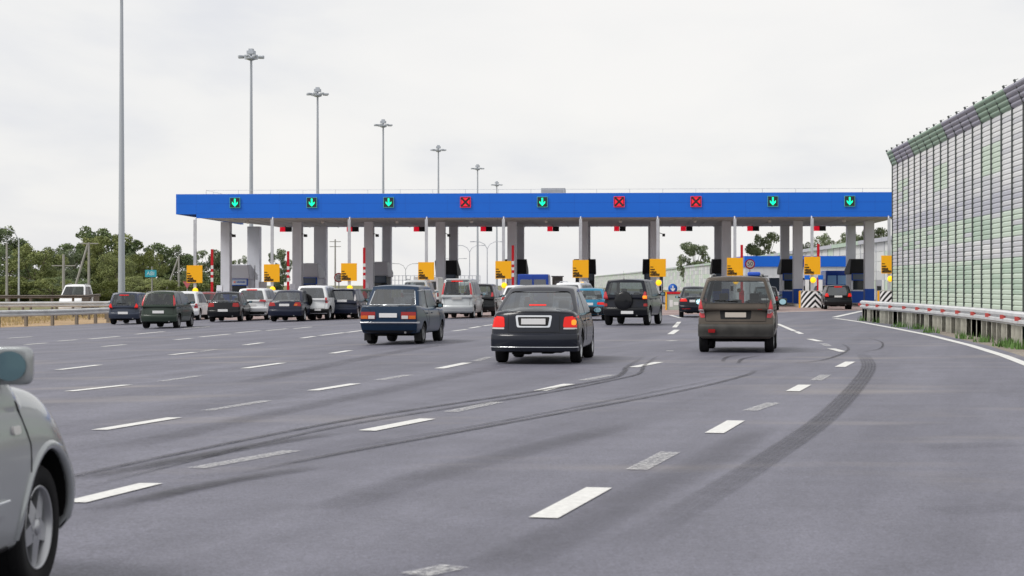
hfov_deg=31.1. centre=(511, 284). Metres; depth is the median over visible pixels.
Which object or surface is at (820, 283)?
marker post
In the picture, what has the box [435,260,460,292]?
toll booth
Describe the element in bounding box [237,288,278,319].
suv car
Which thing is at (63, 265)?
utility pole
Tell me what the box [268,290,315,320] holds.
sedan car
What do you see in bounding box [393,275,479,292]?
fence
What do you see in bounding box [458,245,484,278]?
street lamp
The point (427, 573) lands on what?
worn lane markings
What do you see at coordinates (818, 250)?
barrier gate
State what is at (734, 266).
lane sign
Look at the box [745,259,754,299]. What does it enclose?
round sign
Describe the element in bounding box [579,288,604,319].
sedan car
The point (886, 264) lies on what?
lane sign
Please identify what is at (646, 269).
toll booth
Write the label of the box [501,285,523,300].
sedan car
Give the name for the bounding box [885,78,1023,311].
noise barrier
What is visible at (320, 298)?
suv car
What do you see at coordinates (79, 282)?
shrub
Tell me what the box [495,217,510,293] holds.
lane sign
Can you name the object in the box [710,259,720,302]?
toll booth
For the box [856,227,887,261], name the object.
broadleaf tree
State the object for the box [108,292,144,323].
hatchback car
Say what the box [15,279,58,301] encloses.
shrub
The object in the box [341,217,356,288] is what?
lane sign
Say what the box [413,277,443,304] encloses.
delivery van
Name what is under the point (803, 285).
payment terminal
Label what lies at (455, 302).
minivan car
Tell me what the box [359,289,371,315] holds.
hatchback car
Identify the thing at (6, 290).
utility pole
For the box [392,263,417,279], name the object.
street lamp
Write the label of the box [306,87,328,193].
light mast
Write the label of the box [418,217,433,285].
lane sign
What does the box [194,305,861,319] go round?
toll paving
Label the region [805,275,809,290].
marker post
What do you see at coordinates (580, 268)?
lane sign
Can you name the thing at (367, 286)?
payment terminal
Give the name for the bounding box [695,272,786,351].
minivan car
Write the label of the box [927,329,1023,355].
verge
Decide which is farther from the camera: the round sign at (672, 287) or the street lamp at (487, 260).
the street lamp at (487, 260)
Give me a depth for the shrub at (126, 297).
195.15 m
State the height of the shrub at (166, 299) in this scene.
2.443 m
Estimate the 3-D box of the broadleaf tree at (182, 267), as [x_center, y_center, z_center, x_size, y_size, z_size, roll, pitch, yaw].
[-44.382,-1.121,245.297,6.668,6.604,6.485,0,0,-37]
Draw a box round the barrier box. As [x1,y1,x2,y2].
[665,292,679,309]
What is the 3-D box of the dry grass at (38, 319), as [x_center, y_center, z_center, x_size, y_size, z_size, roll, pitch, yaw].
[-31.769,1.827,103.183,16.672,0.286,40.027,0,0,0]
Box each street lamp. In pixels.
[0,227,19,301]
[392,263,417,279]
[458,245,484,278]
[470,241,501,294]
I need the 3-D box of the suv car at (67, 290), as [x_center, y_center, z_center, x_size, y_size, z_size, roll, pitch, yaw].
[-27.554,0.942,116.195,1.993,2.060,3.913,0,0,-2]
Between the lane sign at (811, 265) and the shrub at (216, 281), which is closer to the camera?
the lane sign at (811, 265)
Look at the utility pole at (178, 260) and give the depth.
189.93 m
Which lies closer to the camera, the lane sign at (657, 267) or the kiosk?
the lane sign at (657, 267)
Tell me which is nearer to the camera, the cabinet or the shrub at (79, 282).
the cabinet
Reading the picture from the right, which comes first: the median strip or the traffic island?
the traffic island
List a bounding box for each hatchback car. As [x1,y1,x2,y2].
[0,347,75,575]
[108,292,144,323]
[141,291,194,327]
[180,291,209,319]
[316,288,353,318]
[331,288,368,318]
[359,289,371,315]
[754,286,781,309]
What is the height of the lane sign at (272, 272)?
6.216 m
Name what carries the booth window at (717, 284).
in the toll booth at (715, 267)
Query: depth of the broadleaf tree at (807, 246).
309.02 m
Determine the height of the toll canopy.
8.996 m
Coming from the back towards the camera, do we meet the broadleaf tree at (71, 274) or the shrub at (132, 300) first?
the broadleaf tree at (71, 274)
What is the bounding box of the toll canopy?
[176,188,891,302]
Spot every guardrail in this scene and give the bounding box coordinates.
[0,294,100,317]
[0,301,109,319]
[0,304,130,326]
[858,300,1023,345]
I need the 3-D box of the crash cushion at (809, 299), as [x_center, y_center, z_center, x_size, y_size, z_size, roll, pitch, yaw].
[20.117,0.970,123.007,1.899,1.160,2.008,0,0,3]
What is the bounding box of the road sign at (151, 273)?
[145,266,155,290]
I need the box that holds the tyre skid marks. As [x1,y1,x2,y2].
[77,345,882,495]
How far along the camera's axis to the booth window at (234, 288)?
145.15 m
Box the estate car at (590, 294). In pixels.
[556,281,596,299]
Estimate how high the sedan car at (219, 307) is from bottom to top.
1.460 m
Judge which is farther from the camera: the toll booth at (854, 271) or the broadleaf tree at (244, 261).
the broadleaf tree at (244, 261)
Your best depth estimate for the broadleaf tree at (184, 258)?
229.22 m
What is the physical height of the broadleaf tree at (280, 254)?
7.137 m
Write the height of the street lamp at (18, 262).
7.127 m
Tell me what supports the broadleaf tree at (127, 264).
on the ground at (483, 289)
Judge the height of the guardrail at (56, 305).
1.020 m
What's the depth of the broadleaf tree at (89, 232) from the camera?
239.25 m
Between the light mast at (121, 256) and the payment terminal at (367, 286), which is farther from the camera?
the light mast at (121, 256)
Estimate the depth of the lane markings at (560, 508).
20.40 m
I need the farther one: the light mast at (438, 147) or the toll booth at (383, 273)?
the light mast at (438, 147)
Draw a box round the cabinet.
[254,265,266,287]
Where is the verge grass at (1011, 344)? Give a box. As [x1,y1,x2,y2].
[857,316,1023,349]
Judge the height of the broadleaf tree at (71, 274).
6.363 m
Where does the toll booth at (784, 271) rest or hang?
on the traffic island
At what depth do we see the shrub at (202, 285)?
188.64 m
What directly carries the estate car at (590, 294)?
on the toll paving
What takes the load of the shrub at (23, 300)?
on the ground at (483, 289)
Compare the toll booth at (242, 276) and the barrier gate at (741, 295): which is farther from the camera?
the toll booth at (242, 276)
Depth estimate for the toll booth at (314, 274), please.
144.60 m
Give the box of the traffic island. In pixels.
[787,303,798,306]
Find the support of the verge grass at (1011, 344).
on the verge
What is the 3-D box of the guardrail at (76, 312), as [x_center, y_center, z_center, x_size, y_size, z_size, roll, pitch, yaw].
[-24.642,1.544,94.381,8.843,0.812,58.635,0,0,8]
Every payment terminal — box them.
[216,285,222,297]
[290,284,295,289]
[366,282,368,298]
[659,280,661,301]
[729,282,732,300]
[802,280,804,290]
[875,280,881,300]
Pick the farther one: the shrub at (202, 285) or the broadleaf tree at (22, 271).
the broadleaf tree at (22, 271)
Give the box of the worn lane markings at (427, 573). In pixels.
[160,343,828,575]
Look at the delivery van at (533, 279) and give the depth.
115.93 m
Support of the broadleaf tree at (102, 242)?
on the ground at (483, 289)
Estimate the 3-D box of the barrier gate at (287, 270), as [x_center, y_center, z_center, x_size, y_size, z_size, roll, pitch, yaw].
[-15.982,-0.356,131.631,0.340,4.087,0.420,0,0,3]
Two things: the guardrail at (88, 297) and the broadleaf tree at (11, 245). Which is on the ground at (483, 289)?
the broadleaf tree at (11, 245)
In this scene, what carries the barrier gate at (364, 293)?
on the traffic island
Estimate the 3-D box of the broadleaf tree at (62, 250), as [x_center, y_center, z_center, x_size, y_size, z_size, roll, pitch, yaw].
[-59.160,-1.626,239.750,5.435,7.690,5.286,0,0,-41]
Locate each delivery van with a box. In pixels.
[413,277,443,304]
[517,274,550,284]
[820,271,845,289]
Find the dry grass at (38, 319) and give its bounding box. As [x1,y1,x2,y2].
[1,314,103,326]
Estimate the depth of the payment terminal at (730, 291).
134.47 m
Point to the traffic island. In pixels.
(793, 304)
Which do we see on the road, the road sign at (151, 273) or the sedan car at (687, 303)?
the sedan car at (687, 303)
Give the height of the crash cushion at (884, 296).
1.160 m
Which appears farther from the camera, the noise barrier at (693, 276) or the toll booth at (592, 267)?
the noise barrier at (693, 276)
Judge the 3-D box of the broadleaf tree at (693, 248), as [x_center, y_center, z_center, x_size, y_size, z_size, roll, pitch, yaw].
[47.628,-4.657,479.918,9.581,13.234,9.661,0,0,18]
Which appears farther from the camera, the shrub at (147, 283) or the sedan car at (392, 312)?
the shrub at (147, 283)
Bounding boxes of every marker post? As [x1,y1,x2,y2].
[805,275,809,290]
[818,275,822,290]
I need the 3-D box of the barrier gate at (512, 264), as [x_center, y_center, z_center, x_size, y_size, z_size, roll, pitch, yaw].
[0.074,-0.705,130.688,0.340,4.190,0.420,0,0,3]
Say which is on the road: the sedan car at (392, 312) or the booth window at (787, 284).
the sedan car at (392, 312)
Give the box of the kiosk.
[551,276,563,284]
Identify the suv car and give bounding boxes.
[58,283,93,308]
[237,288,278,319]
[296,285,340,319]
[464,284,504,315]
[603,279,664,324]
[818,285,851,308]
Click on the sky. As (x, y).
(576, 96)
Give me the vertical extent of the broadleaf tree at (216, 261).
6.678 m
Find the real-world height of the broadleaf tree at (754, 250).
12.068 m
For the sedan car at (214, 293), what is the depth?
102.84 m
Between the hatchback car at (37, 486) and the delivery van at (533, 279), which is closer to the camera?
the hatchback car at (37, 486)
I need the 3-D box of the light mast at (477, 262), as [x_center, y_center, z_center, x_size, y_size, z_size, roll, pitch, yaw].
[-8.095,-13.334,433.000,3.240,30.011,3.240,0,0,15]
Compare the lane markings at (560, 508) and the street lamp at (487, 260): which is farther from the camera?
the street lamp at (487, 260)
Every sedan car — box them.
[194,292,226,317]
[207,292,251,321]
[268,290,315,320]
[360,285,444,343]
[490,285,601,362]
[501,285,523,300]
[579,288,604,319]
[675,286,712,316]
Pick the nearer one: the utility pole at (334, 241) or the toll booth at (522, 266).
the toll booth at (522, 266)
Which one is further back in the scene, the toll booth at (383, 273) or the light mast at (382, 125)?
the light mast at (382, 125)
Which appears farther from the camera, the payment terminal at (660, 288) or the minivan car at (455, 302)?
the payment terminal at (660, 288)
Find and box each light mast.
[118,0,124,296]
[238,48,263,225]
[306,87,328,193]
[374,119,392,192]
[430,145,445,192]
[471,164,483,283]
[491,181,502,290]
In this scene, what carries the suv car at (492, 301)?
on the toll paving
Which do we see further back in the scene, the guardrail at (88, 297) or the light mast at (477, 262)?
the light mast at (477, 262)
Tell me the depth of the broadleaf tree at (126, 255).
234.12 m
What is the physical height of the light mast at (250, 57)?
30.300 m
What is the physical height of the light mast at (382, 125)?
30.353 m
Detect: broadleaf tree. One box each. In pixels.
[0,225,29,284]
[0,243,36,290]
[4,243,68,294]
[30,259,57,287]
[41,243,77,292]
[49,249,85,285]
[56,242,103,293]
[75,226,116,290]
[80,233,138,294]
[96,252,137,291]
[105,239,149,291]
[125,252,149,290]
[126,249,169,290]
[146,242,192,290]
[160,254,198,282]
[180,268,207,289]
[197,249,220,291]
[238,255,246,263]
[268,248,291,289]
[676,242,710,281]
[745,232,779,255]
[803,242,815,248]
[814,233,845,255]
[840,232,861,241]
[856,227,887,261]
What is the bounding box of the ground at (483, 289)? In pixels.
[0,286,891,309]
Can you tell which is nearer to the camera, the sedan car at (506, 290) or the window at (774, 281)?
the sedan car at (506, 290)
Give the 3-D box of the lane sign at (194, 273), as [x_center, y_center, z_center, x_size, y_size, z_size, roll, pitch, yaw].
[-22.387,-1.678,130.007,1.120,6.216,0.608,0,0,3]
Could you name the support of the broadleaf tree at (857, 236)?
on the ground at (483, 289)
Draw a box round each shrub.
[0,275,33,301]
[8,281,44,301]
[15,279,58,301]
[26,278,79,301]
[44,276,95,294]
[77,280,126,300]
[100,280,144,302]
[116,277,153,302]
[117,276,172,297]
[141,282,177,302]
[160,278,210,294]
[177,276,220,300]
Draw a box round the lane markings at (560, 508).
[16,311,1023,517]
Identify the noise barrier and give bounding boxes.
[594,236,891,290]
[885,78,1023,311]
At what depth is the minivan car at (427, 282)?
105.76 m
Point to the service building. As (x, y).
(766, 266)
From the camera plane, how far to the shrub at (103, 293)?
188.90 m
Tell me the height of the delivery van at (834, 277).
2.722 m
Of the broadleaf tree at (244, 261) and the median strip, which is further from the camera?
the broadleaf tree at (244, 261)
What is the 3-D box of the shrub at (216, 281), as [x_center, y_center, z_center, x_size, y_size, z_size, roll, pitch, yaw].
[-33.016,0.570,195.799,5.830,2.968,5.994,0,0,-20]
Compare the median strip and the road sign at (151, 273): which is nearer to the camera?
the median strip
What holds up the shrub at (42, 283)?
on the ground at (483, 289)
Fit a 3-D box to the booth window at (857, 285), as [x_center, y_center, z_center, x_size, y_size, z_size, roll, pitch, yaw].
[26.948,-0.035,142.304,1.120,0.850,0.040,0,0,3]
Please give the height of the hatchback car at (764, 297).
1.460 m
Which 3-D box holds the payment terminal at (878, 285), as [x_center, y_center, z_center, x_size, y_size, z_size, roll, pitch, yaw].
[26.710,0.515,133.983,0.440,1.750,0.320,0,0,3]
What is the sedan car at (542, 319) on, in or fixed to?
on the road
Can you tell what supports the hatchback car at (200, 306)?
on the road
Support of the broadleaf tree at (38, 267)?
on the ground at (483, 289)
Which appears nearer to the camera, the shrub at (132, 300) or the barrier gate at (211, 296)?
the barrier gate at (211, 296)
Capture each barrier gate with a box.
[210,249,213,299]
[287,251,288,289]
[362,248,366,298]
[512,245,513,284]
[739,245,743,302]
[815,244,819,290]
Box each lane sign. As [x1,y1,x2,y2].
[187,217,201,291]
[264,217,279,289]
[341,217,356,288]
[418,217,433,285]
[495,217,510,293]
[573,216,588,282]
[650,216,665,291]
[727,216,742,299]
[804,216,819,290]
[881,216,891,290]
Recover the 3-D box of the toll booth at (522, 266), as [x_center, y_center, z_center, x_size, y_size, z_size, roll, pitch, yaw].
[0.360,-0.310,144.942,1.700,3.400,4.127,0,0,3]
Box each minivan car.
[403,279,438,301]
[441,278,485,317]
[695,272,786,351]
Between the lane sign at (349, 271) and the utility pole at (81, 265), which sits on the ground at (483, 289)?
the utility pole at (81, 265)
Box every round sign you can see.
[334,273,341,287]
[668,284,676,291]
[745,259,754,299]
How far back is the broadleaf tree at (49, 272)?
204.31 m
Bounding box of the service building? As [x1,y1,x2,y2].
[736,256,845,300]
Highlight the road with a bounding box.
[0,290,1023,575]
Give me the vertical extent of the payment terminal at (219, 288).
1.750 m
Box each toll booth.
[232,264,257,300]
[303,263,325,285]
[375,262,392,285]
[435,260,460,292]
[505,259,528,283]
[574,259,595,287]
[642,259,662,302]
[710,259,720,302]
[777,259,803,302]
[844,259,863,302]
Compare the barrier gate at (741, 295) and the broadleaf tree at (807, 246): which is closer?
the barrier gate at (741, 295)
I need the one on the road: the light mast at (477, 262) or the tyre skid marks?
the tyre skid marks
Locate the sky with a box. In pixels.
[0,0,1023,285]
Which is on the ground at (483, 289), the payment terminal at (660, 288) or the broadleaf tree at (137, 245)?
the broadleaf tree at (137, 245)
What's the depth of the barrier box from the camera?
112.82 m
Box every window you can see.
[232,286,246,294]
[715,282,720,289]
[769,277,778,292]
[784,281,791,289]
[853,281,863,289]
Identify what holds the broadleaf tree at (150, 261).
on the ground at (483, 289)
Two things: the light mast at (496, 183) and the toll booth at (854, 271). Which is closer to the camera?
the toll booth at (854, 271)
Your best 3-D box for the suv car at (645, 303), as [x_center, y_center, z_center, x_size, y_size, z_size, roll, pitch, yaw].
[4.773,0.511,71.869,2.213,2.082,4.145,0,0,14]
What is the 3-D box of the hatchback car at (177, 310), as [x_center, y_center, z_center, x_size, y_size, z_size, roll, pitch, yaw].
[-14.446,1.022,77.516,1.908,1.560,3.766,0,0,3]
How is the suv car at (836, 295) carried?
on the toll paving
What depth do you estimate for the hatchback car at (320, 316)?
91.76 m
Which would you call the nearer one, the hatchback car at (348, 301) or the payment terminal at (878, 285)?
the hatchback car at (348, 301)
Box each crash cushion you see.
[799,291,827,307]
[877,291,891,301]
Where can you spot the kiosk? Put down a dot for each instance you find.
(556, 280)
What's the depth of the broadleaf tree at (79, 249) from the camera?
234.25 m
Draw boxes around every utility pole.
[5,243,7,301]
[52,254,74,291]
[72,242,97,294]
[162,256,179,299]
[330,239,340,287]
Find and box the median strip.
[0,314,117,327]
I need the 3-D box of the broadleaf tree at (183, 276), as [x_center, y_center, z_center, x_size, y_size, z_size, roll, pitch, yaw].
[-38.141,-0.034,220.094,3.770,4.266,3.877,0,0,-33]
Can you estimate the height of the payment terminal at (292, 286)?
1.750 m
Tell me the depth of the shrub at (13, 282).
189.06 m
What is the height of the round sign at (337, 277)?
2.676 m
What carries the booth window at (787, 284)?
in the toll booth at (784, 271)
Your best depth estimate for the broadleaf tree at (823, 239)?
300.74 m
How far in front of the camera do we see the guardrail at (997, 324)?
59.03 m

